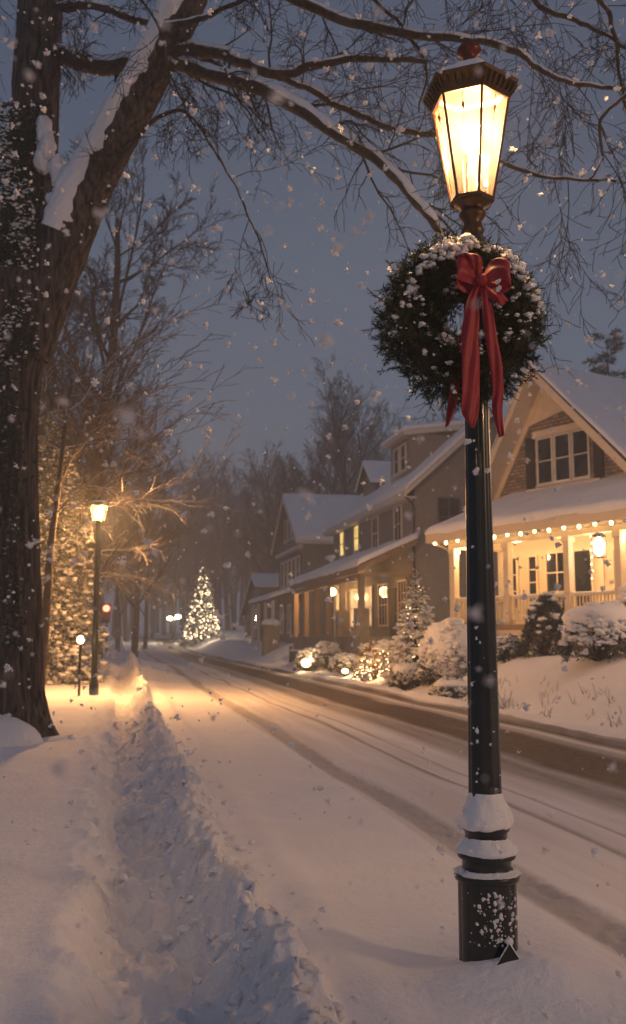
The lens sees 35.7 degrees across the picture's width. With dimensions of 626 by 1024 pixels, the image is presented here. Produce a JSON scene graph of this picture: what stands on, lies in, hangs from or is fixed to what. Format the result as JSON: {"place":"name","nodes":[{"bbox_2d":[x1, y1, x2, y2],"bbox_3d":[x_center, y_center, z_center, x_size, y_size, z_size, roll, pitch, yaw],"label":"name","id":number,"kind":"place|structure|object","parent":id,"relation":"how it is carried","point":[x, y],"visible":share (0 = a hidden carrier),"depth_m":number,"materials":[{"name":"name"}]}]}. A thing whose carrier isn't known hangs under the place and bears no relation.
{"place":"outdoors","nodes":[
{"label":"outdoors","id":0,"kind":"place"},
{"bbox_2d":[0,635,112,950],"bbox_3d":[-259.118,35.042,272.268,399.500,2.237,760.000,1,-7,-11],"label":"ground","id":1,"kind":"structure","parent":0,"point":[31,782],"depth_m":9.50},
{"bbox_2d":[0,714,81,746],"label":"snow drift","id":2,"kind":"object","parent":1,"relation":"on","point":[14,731],"visible":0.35,"depth_m":13.29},
{"bbox_2d":[38,409,115,685],"bbox_3d":[-8.513,1.834,31.013,4.973,10.649,5.044,0,-7,0],"label":"fir tree","id":3,"kind":"object","parent":1,"relation":"on","point":[64,585],"visible":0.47,"depth_m":30.60,"materials":[{"name":"green plant"}]},
{"bbox_2d":[77,636,83,695],"bbox_3d":[-5.755,3.919,23.997,0.180,1.720,0.180,0,-7,0],"label":"garden lamp","id":4,"kind":"object","parent":1,"relation":"on","point":[80,640],"visible":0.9,"depth_m":24.00,"materials":[{"name":"metal"}]},
{"bbox_2d":[40,299,143,654],"bbox_3d":[-12.444,-2.865,50.824,9.371,22.275,9.621,-5,-9,33],"label":"bare tree","id":5,"kind":"object","parent":1,"relation":"on","point":[87,429],"visible":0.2,"depth_m":51.57,"materials":[{"name":"brown plant"}]},
{"bbox_2d":[38,257,147,529],"bbox_3d":[-12.585,-2.930,43.406,8.884,20.406,12.917,-1,-7,8],"label":"bare tree","id":6,"kind":"object","parent":1,"relation":"on","point":[72,400],"visible":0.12,"depth_m":43.65,"materials":[{"name":"brown plant"}]},
{"bbox_2d":[42,376,171,574],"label":"bare tree","id":7,"kind":"object","parent":1,"relation":"on","point":[118,532],"visible":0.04,"depth_m":89.76,"materials":[{"name":"brown plant"}]},
{"bbox_2d":[103,604,110,653],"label":"traffic signal","id":8,"kind":"object","parent":1,"relation":"on","point":[107,612],"visible":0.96,"depth_m":81.21,"materials":[{"name":"paint"}]},
{"bbox_2d":[40,332,192,657],"bbox_3d":[-13.387,-0.957,58.772,12.917,20.406,8.884,0,-7,1],"label":"bare tree","id":9,"kind":"object","parent":1,"relation":"on","point":[106,565],"visible":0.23,"depth_m":58.03,"materials":[{"name":"brown plant"}]},
{"bbox_2d":[39,470,206,668],"bbox_3d":[-6.047,2.025,30.997,7.022,7.494,7.050,-6,-10,41],"label":"bare tree","id":10,"kind":"object","parent":1,"relation":"on","point":[134,575],"visible":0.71,"depth_m":31.51,"materials":[{"name":"brown plant"}]},
{"bbox_2d":[38,135,246,678],"bbox_3d":[-7.917,-3.925,35.400,8.884,20.406,12.917,-3,-8,20],"label":"bare tree","id":11,"kind":"object","parent":1,"relation":"on","point":[96,457],"visible":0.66,"depth_m":35.08,"materials":[{"name":"brown plant"}]},
{"bbox_2d":[38,273,263,685],"bbox_3d":[-5.850,-1.081,24.237,9.344,11.900,7.258,0,-7,0],"label":"bare tree","id":12,"kind":"object","parent":1,"relation":"on","point":[47,593],"visible":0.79,"depth_m":23.82,"materials":[{"name":"brown plant"}]},
{"bbox_2d":[0,0,625,737],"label":"maple tree","id":13,"kind":"object","parent":1,"relation":"on","point":[146,70],"visible":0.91,"depth_m":14.19,"materials":[{"name":"brown plant"}]},
{"bbox_2d":[0,639,191,1023],"bbox_3d":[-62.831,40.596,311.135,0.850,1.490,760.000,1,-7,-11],"label":"path","id":14,"kind":"structure","parent":0,"point":[56,967],"depth_m":5.60,"materials":[{"name":"snow"}]},
{"bbox_2d":[89,496,108,694],"bbox_3d":[-5.547,2.208,24.921,0.532,5.280,0.461,0,-7,0],"label":"street lamp","id":15,"kind":"object","parent":14,"relation":"on","point":[98,514],"visible":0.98,"depth_m":24.87,"materials":[{"name":"metal"}]},
{"bbox_2d":[113,628,120,650],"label":"sign post","id":16,"kind":"object","parent":14,"relation":"on","point":[116,633],"visible":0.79,"depth_m":77.32,"materials":[{"name":"paint"}]},
{"bbox_2d":[99,471,151,652],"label":"bare tree","id":17,"kind":"object","parent":14,"relation":"on","point":[118,614],"visible":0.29,"depth_m":94.46,"materials":[{"name":"brown plant"}]},
{"bbox_2d":[120,636,396,1023],"bbox_3d":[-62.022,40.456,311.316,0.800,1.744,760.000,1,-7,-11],"label":"snow bank","id":18,"kind":"structure","parent":0,"point":[286,947],"depth_m":5.14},
{"bbox_2d":[113,701,393,1023],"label":"snow clods","id":19,"kind":"object","parent":18,"relation":"on","point":[312,1017],"visible":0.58,"depth_m":5.40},
{"bbox_2d":[0,0,625,1021],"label":"falling snow","id":20,"kind":"structure","parent":0,"point":[326,340],"depth_m":4.15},
{"bbox_2d":[0,0,625,635],"label":"sky","id":21,"kind":"structure","parent":0,"point":[270,407],"materials":[{"name":"blue"}]},
{"bbox_2d":[127,638,625,1023],"bbox_3d":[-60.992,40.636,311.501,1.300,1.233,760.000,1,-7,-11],"label":"verge","id":22,"kind":"structure","parent":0,"point":[375,858],"depth_m":5.92,"materials":[{"name":"snow"}]},
{"bbox_2d":[100,466,179,641],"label":"bare tree","id":23,"kind":"object","parent":22,"relation":"on","point":[125,627],"visible":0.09,"depth_m":119.12,"materials":[{"name":"brown plant"}]},
{"bbox_2d":[80,427,206,656],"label":"bare tree","id":24,"kind":"object","parent":22,"relation":"on","point":[135,628],"visible":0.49,"depth_m":74.88,"materials":[{"name":"brown plant"}]},
{"bbox_2d":[423,38,521,964],"bbox_3d":[0.834,-0.151,4.908,0.483,4.815,0.513,0,-7,0],"label":"street lamp","id":25,"kind":"object","parent":22,"relation":"on","point":[459,94],"visible":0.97,"depth_m":4.76,"materials":[{"name":"metal"}]},
{"bbox_2d":[362,228,559,414],"bbox_3d":[0.724,-0.942,4.805,1.003,1.026,0.435,1,-7,-6],"label":"wreath","id":26,"kind":"object","parent":25,"relation":"hanging from","point":[431,276],"visible":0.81,"depth_m":4.72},
{"bbox_2d":[445,253,510,437],"bbox_3d":[0.787,-0.783,4.645,0.295,0.876,0.263,0,-7,0],"label":"ribbon bow","id":27,"kind":"object","parent":26,"relation":"attached to","point":[473,281],"visible":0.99,"depth_m":4.57,"materials":[{"name":"red fabric"}]},
{"bbox_2d":[129,636,625,968],"bbox_3d":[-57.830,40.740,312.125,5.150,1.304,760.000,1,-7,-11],"label":"road","id":28,"kind":"structure","parent":0,"point":[349,734],"depth_m":12.09,"materials":[{"name":"snow"}]},
{"bbox_2d":[114,486,182,648],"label":"bare tree","id":29,"kind":"object","parent":28,"relation":"on","point":[145,637],"visible":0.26,"depth_m":104.38,"materials":[{"name":"brown plant"}]},
{"bbox_2d":[127,482,181,638],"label":"bare tree","id":30,"kind":"object","parent":28,"relation":"on","point":[152,629],"visible":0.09,"depth_m":139.26,"materials":[{"name":"brown plant"}]},
{"bbox_2d":[167,615,180,642],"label":"twin lamp","id":31,"kind":"object","parent":28,"relation":"on","point":[177,617],"visible":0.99,"depth_m":117.12,"materials":[{"name":"paint"}]},
{"bbox_2d":[144,495,204,640],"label":"bare tree","id":32,"kind":"object","parent":28,"relation":"on","point":[174,609],"visible":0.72,"depth_m":124.50,"materials":[{"name":"brown plant"}]},
{"bbox_2d":[131,630,625,738],"bbox_3d":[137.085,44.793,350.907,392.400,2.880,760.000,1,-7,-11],"label":"lawn","id":33,"kind":"structure","parent":0,"point":[531,672],"depth_m":21.60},
{"bbox_2d":[177,558,223,645],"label":"christmas tree","id":34,"kind":"object","parent":33,"relation":"on","point":[194,603],"visible":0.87,"depth_m":110.61,"materials":[{"name":"green plant"}]},
{"bbox_2d":[184,568,219,638],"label":"fairy lights","id":35,"kind":"object","parent":34,"relation":"attached to","point":[200,616],"visible":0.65,"depth_m":110.22,"materials":[{"name":"beige"}]},
{"bbox_2d":[172,492,231,588],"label":"bare tree","id":36,"kind":"object","parent":33,"relation":"on","point":[196,559],"visible":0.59,"depth_m":130.72,"materials":[{"name":"brown plant"}]},
{"bbox_2d":[158,443,261,594],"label":"bare tree","id":37,"kind":"object","parent":33,"relation":"on","point":[206,480],"visible":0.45,"depth_m":150.76,"materials":[{"name":"brown plant"}]},
{"bbox_2d":[41,436,386,635],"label":"wood","id":38,"kind":"object","parent":33,"relation":"on","point":[166,610],"visible":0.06,"depth_m":159.50,"materials":[{"name":"brown plant"}]},
{"bbox_2d":[173,455,270,630],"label":"bare tree","id":39,"kind":"object","parent":33,"relation":"on","point":[226,592],"visible":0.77,"depth_m":135.48,"materials":[{"name":"brown plant"}]},
{"bbox_2d":[215,496,270,593],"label":"bare tree","id":40,"kind":"object","parent":33,"relation":"on","point":[235,555],"visible":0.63,"depth_m":117.74,"materials":[{"name":"brown plant"}]},
{"bbox_2d":[217,461,278,572],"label":"bare tree","id":41,"kind":"object","parent":33,"relation":"on","point":[241,507],"visible":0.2,"depth_m":149.79,"materials":[{"name":"brown plant"}]},
{"bbox_2d":[228,466,277,580],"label":"bare tree","id":42,"kind":"object","parent":33,"relation":"on","point":[266,569],"visible":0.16,"depth_m":127.76,"materials":[{"name":"brown plant"}]},
{"bbox_2d":[239,573,278,641],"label":"garage","id":43,"kind":"structure","parent":33,"relation":"on","point":[260,584],"depth_m":81.71,"materials":[{"name":"wood"}]},
{"bbox_2d":[246,620,250,638],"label":"garage door","id":44,"kind":"structure","parent":43,"relation":"in","point":[248,624],"depth_m":86.28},
{"bbox_2d":[254,608,256,628],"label":"window","id":45,"kind":"structure","parent":43,"relation":"in","point":[255,610],"depth_m":82.32,"materials":[{"name":"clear glass"}]},
{"bbox_2d":[221,439,315,576],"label":"bare tree","id":46,"kind":"object","parent":33,"relation":"on","point":[245,537],"visible":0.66,"depth_m":99.58,"materials":[{"name":"brown plant"}]},
{"bbox_2d":[260,619,281,655],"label":"gate pillar","id":47,"kind":"structure","parent":33,"relation":"on","point":[270,632],"depth_m":61.02,"materials":[{"name":"stone"}]},
{"bbox_2d":[228,445,318,570],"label":"bare tree","id":48,"kind":"object","parent":33,"relation":"on","point":[257,500],"visible":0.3,"depth_m":115.58,"materials":[{"name":"brown plant"}]},
{"bbox_2d":[244,450,323,572],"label":"bare tree","id":49,"kind":"object","parent":33,"relation":"on","point":[262,533],"visible":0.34,"depth_m":91.69,"materials":[{"name":"brown plant"}]},
{"bbox_2d":[260,454,322,571],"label":"bare tree","id":50,"kind":"object","parent":33,"relation":"on","point":[296,483],"visible":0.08,"depth_m":141.43,"materials":[{"name":"brown plant"}]},
{"bbox_2d":[289,646,305,662],"bbox_3d":[-0.765,7.289,48.675,0.160,1.100,4.060,1,-7,-11],"label":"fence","id":51,"kind":"object","parent":33,"relation":"on","point":[292,653],"visible":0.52,"depth_m":49.87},
{"bbox_2d":[248,493,359,646],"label":"slate house","id":52,"kind":"structure","parent":33,"relation":"on","point":[297,546],"depth_m":67.69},
{"bbox_2d":[280,562,283,589],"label":"window","id":53,"kind":"structure","parent":52,"relation":"in","point":[281,564],"depth_m":72.50,"materials":[{"name":"grey glass"}]},
{"bbox_2d":[280,605,283,633],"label":"window","id":54,"kind":"structure","parent":52,"relation":"in","point":[281,608],"depth_m":71.93,"materials":[{"name":"brown glass"}]},
{"bbox_2d":[283,519,286,543],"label":"window","id":55,"kind":"structure","parent":52,"relation":"in","point":[285,522],"depth_m":71.53,"materials":[{"name":"grey glass"}]},
{"bbox_2d":[283,560,287,588],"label":"window","id":56,"kind":"structure","parent":52,"relation":"in","point":[285,562],"depth_m":70.79,"materials":[{"name":"grey glass"}]},
{"bbox_2d":[287,520,290,541],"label":"window","id":57,"kind":"structure","parent":52,"relation":"in","point":[289,528],"depth_m":69.91,"materials":[{"name":"grey glass"}]},
{"bbox_2d":[286,604,291,633],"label":"window","id":58,"kind":"structure","parent":52,"relation":"in","point":[289,606],"depth_m":69.00,"materials":[{"name":"brown glass"}]},
{"bbox_2d":[287,559,291,587],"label":"window","id":59,"kind":"structure","parent":52,"relation":"in","point":[290,560],"depth_m":69.39,"materials":[{"name":"grey glass"}]},
{"bbox_2d":[292,557,295,579],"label":"window","id":60,"kind":"structure","parent":52,"relation":"in","point":[294,558],"depth_m":67.75,"materials":[{"name":"grey glass"}]},
{"bbox_2d":[296,555,299,576],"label":"window","id":61,"kind":"structure","parent":52,"relation":"in","point":[297,557],"depth_m":66.19,"materials":[{"name":"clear glass"}]},
{"bbox_2d":[248,406,361,544],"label":"bare tree","id":62,"kind":"object","parent":33,"relation":"on","point":[329,463],"visible":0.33,"depth_m":88.42,"materials":[{"name":"brown plant"}]},
{"bbox_2d":[301,659,310,670],"bbox_3d":[-0.296,6.687,41.688,0.476,0.807,0.479,0,-7,0],"label":"garden floodlight","id":63,"kind":"object","parent":33,"relation":"on","point":[305,663],"visible":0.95,"depth_m":41.55,"materials":[{"name":"paint"}]},
{"bbox_2d":[288,451,325,491],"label":"bare tree","id":64,"kind":"object","parent":33,"relation":"on","point":[315,473],"visible":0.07,"depth_m":122.12,"materials":[{"name":"brown plant"}]},
{"bbox_2d":[293,647,323,670],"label":"dogwood shrub","id":65,"kind":"object","parent":33,"relation":"on","point":[302,654],"visible":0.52,"depth_m":42.70,"materials":[{"name":"brown plant"}]},
{"bbox_2d":[309,641,342,671],"bbox_3d":[0.641,6.187,41.547,1.631,1.369,1.401,0,-7,0],"label":"boxwood shrub","id":66,"kind":"object","parent":33,"relation":"on","point":[323,648],"visible":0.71,"depth_m":41.29,"materials":[{"name":"green plant"}]},
{"bbox_2d":[273,352,389,494],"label":"bare tree","id":67,"kind":"object","parent":33,"relation":"on","point":[338,430],"visible":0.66,"depth_m":77.83,"materials":[{"name":"brown plant"}]},
{"bbox_2d":[327,652,364,674],"bbox_3d":[1.357,5.912,38.041,1.801,0.935,1.451,0,-7,0],"label":"dogwood shrub","id":68,"kind":"object","parent":33,"relation":"on","point":[342,657],"visible":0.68,"depth_m":37.76,"materials":[{"name":"brown plant"}]},
{"bbox_2d":[313,421,400,494],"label":"bare tree","id":69,"kind":"object","parent":33,"relation":"on","point":[372,454],"visible":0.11,"depth_m":126.38,"materials":[{"name":"brown plant"}]},
{"bbox_2d":[305,392,410,494],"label":"bare tree","id":70,"kind":"object","parent":33,"relation":"on","point":[369,407],"visible":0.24,"depth_m":97.63,"materials":[{"name":"brown plant"}]},
{"bbox_2d":[349,639,392,681],"bbox_3d":[2.127,5.084,33.112,1.696,1.554,1.607,-5,-9,33],"label":"dogwood shrub","id":71,"kind":"object","parent":33,"relation":"on","point":[381,646],"visible":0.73,"depth_m":32.85,"materials":[{"name":"brown plant"}]},
{"bbox_2d":[353,653,388,679],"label":"fairy lights","id":72,"kind":"object","parent":71,"relation":"attached to","point":[370,670],"visible":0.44,"depth_m":32.64,"materials":[{"name":"beige"}]},
{"bbox_2d":[290,406,503,657],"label":"grey house","id":73,"kind":"structure","parent":33,"relation":"on","point":[381,540],"depth_m":42.83,"materials":[{"name":"paint"}]},
{"bbox_2d":[338,531,344,558],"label":"window","id":74,"kind":"structure","parent":73,"relation":"in","point":[342,534],"depth_m":53.23,"materials":[{"name":"yellow"}]},
{"bbox_2d":[336,591,347,609],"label":"window","id":75,"kind":"structure","parent":73,"relation":"in","point":[337,595],"depth_m":53.80,"materials":[{"name":"glass"}]},
{"bbox_2d":[350,588,357,627],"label":"window","id":76,"kind":"structure","parent":73,"relation":"in","point":[353,592],"depth_m":50.33,"materials":[{"name":"glass"}]},
{"bbox_2d":[352,524,359,553],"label":"window","id":77,"kind":"structure","parent":73,"relation":"in","point":[356,535],"depth_m":50.06,"materials":[{"name":"yellow"}]},
{"bbox_2d":[365,586,372,626],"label":"window","id":78,"kind":"structure","parent":73,"relation":"in","point":[369,589],"depth_m":47.04,"materials":[{"name":"glass"}]},
{"bbox_2d":[371,515,378,547],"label":"window","id":79,"kind":"structure","parent":73,"relation":"in","point":[374,520],"depth_m":46.45,"materials":[{"name":"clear glass"}]},
{"bbox_2d":[378,583,388,626],"bbox_3d":[3.217,4.277,44.720,0.069,1.980,1.580,1,-7,-11],"label":"window","id":80,"kind":"structure","parent":73,"relation":"in","point":[383,619],"depth_m":44.71,"materials":[{"name":"glass"}]},
{"bbox_2d":[389,588,396,636],"bbox_3d":[3.548,4.440,43.070,0.056,2.140,1.000,1,-7,-11],"label":"door","id":81,"kind":"structure","parent":73,"relation":"in","point":[392,591],"depth_m":43.00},
{"bbox_2d":[392,447,399,477],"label":"window","id":82,"kind":"structure","parent":73,"relation":"in","point":[396,452],"depth_m":45.12,"materials":[{"name":"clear glass"}]},
{"bbox_2d":[393,504,402,539],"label":"window","id":83,"kind":"structure","parent":73,"relation":"in","point":[397,516],"depth_m":42.64,"materials":[{"name":"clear glass"}]},
{"bbox_2d":[397,579,407,622],"bbox_3d":[3.826,3.893,41.705,0.069,1.980,1.380,1,-7,-11],"label":"window","id":84,"kind":"structure","parent":73,"relation":"in","point":[401,584],"depth_m":41.94,"materials":[{"name":"glass"}]},
{"bbox_2d":[399,442,406,473],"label":"window","id":85,"kind":"structure","parent":73,"relation":"in","point":[403,447],"depth_m":44.02,"materials":[{"name":"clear glass"}]},
{"bbox_2d":[437,497,460,523],"bbox_3d":[5.695,0.207,40.662,1.020,1.670,0.069,1,-7,-11],"label":"window","id":86,"kind":"structure","parent":73,"relation":"in","point":[447,507],"depth_m":40.71,"materials":[{"name":"glass"}]},
{"bbox_2d":[388,657,420,690],"bbox_3d":[2.730,4.827,28.627,1.067,1.126,1.039,0,-7,0],"label":"boxwood shrub","id":87,"kind":"object","parent":33,"relation":"on","point":[403,669],"visible":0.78,"depth_m":28.37,"materials":[{"name":"green plant"}]},
{"bbox_2d":[380,567,436,686],"bbox_3d":[3.180,3.589,29.813,2.323,3.825,2.426,-7,-10,42],"label":"christmas tree","id":88,"kind":"object","parent":33,"relation":"on","point":[415,633],"visible":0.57,"depth_m":29.57,"materials":[{"name":"green plant"}]},
{"bbox_2d":[368,414,461,460],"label":"bare tree","id":89,"kind":"object","parent":33,"relation":"on","point":[399,429],"visible":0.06,"depth_m":88.23,"materials":[{"name":"brown plant"}]},
{"bbox_2d":[411,665,440,686],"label":"boxwood shrub","id":90,"kind":"object","parent":33,"relation":"on","point":[416,675],"visible":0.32,"depth_m":27.83,"materials":[{"name":"green plant"}]},
{"bbox_2d":[425,392,446,422],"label":"bare tree","id":91,"kind":"object","parent":33,"relation":"on","point":[442,415],"visible":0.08,"depth_m":81.85,"materials":[{"name":"brown plant"}]},
{"bbox_2d":[416,617,466,685],"bbox_3d":[3.842,3.923,27.192,1.929,1.956,1.754,0,-7,0],"label":"boxwood shrub","id":92,"kind":"object","parent":33,"relation":"on","point":[445,655],"visible":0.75,"depth_m":26.74,"materials":[{"name":"green plant"}]},
{"bbox_2d":[428,675,466,698],"bbox_3d":[3.504,4.544,24.625,1.205,0.855,1.097,0,-7,0],"label":"boxwood shrub","id":93,"kind":"object","parent":33,"relation":"on","point":[450,684],"visible":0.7,"depth_m":24.33,"materials":[{"name":"green plant"}]},
{"bbox_2d":[496,633,520,662],"bbox_3d":[5.172,3.647,25.949,1.055,0.860,1.038,0,-7,0],"label":"boxwood shrub","id":94,"kind":"object","parent":33,"relation":"on","point":[507,650],"visible":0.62,"depth_m":25.71,"materials":[{"name":"green plant"}]},
{"bbox_2d":[424,360,625,652],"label":"gabled house","id":95,"kind":"structure","parent":33,"relation":"on","point":[570,453],"depth_m":31.56,"materials":[{"name":"wood"}]},
{"bbox_2d":[513,556,519,610],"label":"window","id":96,"kind":"structure","parent":95,"relation":"in","point":[516,587],"depth_m":33.52,"materials":[{"name":"glass"}]},
{"bbox_2d":[433,521,623,544],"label":"string lights","id":97,"kind":"object","parent":95,"relation":"hanging from","point":[548,530],"visible":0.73,"depth_m":29.01,"materials":[{"name":"beige"}]},
{"bbox_2d":[527,555,538,606],"bbox_3d":[7.439,2.590,32.843,0.069,2.270,0.450,5,-9,-33],"label":"window","id":98,"kind":"structure","parent":95,"relation":"in","point":[532,560],"depth_m":32.92,"materials":[{"name":"beige paint"}]},
{"bbox_2d":[535,435,553,487],"bbox_3d":[7.803,-1.702,32.783,0.117,1.690,0.820,5,-9,-33],"label":"window","id":99,"kind":"structure","parent":95,"relation":"in","point":[544,445],"depth_m":32.81,"materials":[{"name":"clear glass"}]},
{"bbox_2d":[544,550,564,612],"bbox_3d":[8.030,2.302,31.964,0.069,2.060,1.060,5,-9,-33],"label":"window","id":100,"kind":"structure","parent":95,"relation":"in","point":[552,576],"depth_m":32.12,"materials":[{"name":"beige paint"}]},
{"bbox_2d":[553,431,571,484],"bbox_3d":[8.224,-1.785,32.132,0.127,1.690,0.820,5,-9,-33],"label":"window","id":101,"kind":"structure","parent":95,"relation":"in","point":[562,458],"depth_m":32.15,"materials":[{"name":"black glass"}]},
{"bbox_2d":[570,428,591,481],"bbox_3d":[8.654,-1.867,31.486,0.117,1.690,0.820,5,-9,-33],"label":"window","id":102,"kind":"structure","parent":95,"relation":"in","point":[580,441],"depth_m":31.51,"materials":[{"name":"black glass"}]},
{"bbox_2d":[573,547,594,607],"bbox_3d":[8.630,2.185,31.050,0.069,2.060,0.860,5,-9,-33],"label":"door","id":103,"kind":"structure","parent":95,"relation":"in","point":[583,581],"depth_m":31.07,"materials":[{"name":"beige paint"}]},
{"bbox_2d":[592,533,606,557],"bbox_3d":[8.237,0.783,28.024,0.283,1.081,0.283,5,-9,-33],"label":"porch lantern","id":104,"kind":"object","parent":95,"relation":"hanging from","point":[600,548],"visible":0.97,"depth_m":27.92,"materials":[{"name":"glass"}]},
{"bbox_2d":[611,547,615,600],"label":"window","id":105,"kind":"structure","parent":95,"relation":"in","point":[612,549],"depth_m":30.04,"materials":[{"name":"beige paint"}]},
{"bbox_2d":[516,590,572,658],"bbox_3d":[6.063,2.979,25.323,1.530,1.908,1.503,0,-7,0],"label":"boxwood shrub","id":106,"kind":"object","parent":33,"relation":"on","point":[544,606],"visible":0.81,"depth_m":25.07,"materials":[{"name":"green plant"}]},
{"bbox_2d":[556,600,625,662],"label":"boxwood shrub","id":107,"kind":"object","parent":33,"relation":"on","point":[587,620],"visible":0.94,"depth_m":20.82,"materials":[{"name":"green plant"}]},
{"bbox_2d":[582,328,625,378],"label":"pine tree","id":108,"kind":"object","parent":33,"relation":"on","point":[602,369],"visible":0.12,"depth_m":61.33,"materials":[{"name":"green plant"}]},
{"bbox_2d":[613,584,625,654],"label":"boxwood shrub","id":109,"kind":"object","parent":33,"relation":"on","point":[621,598],"visible":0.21,"depth_m":24.31,"materials":[{"name":"green plant"}]},
{"bbox_2d":[443,674,621,727],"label":"grass","id":110,"kind":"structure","parent":0,"point":[542,702],"depth_m":20.63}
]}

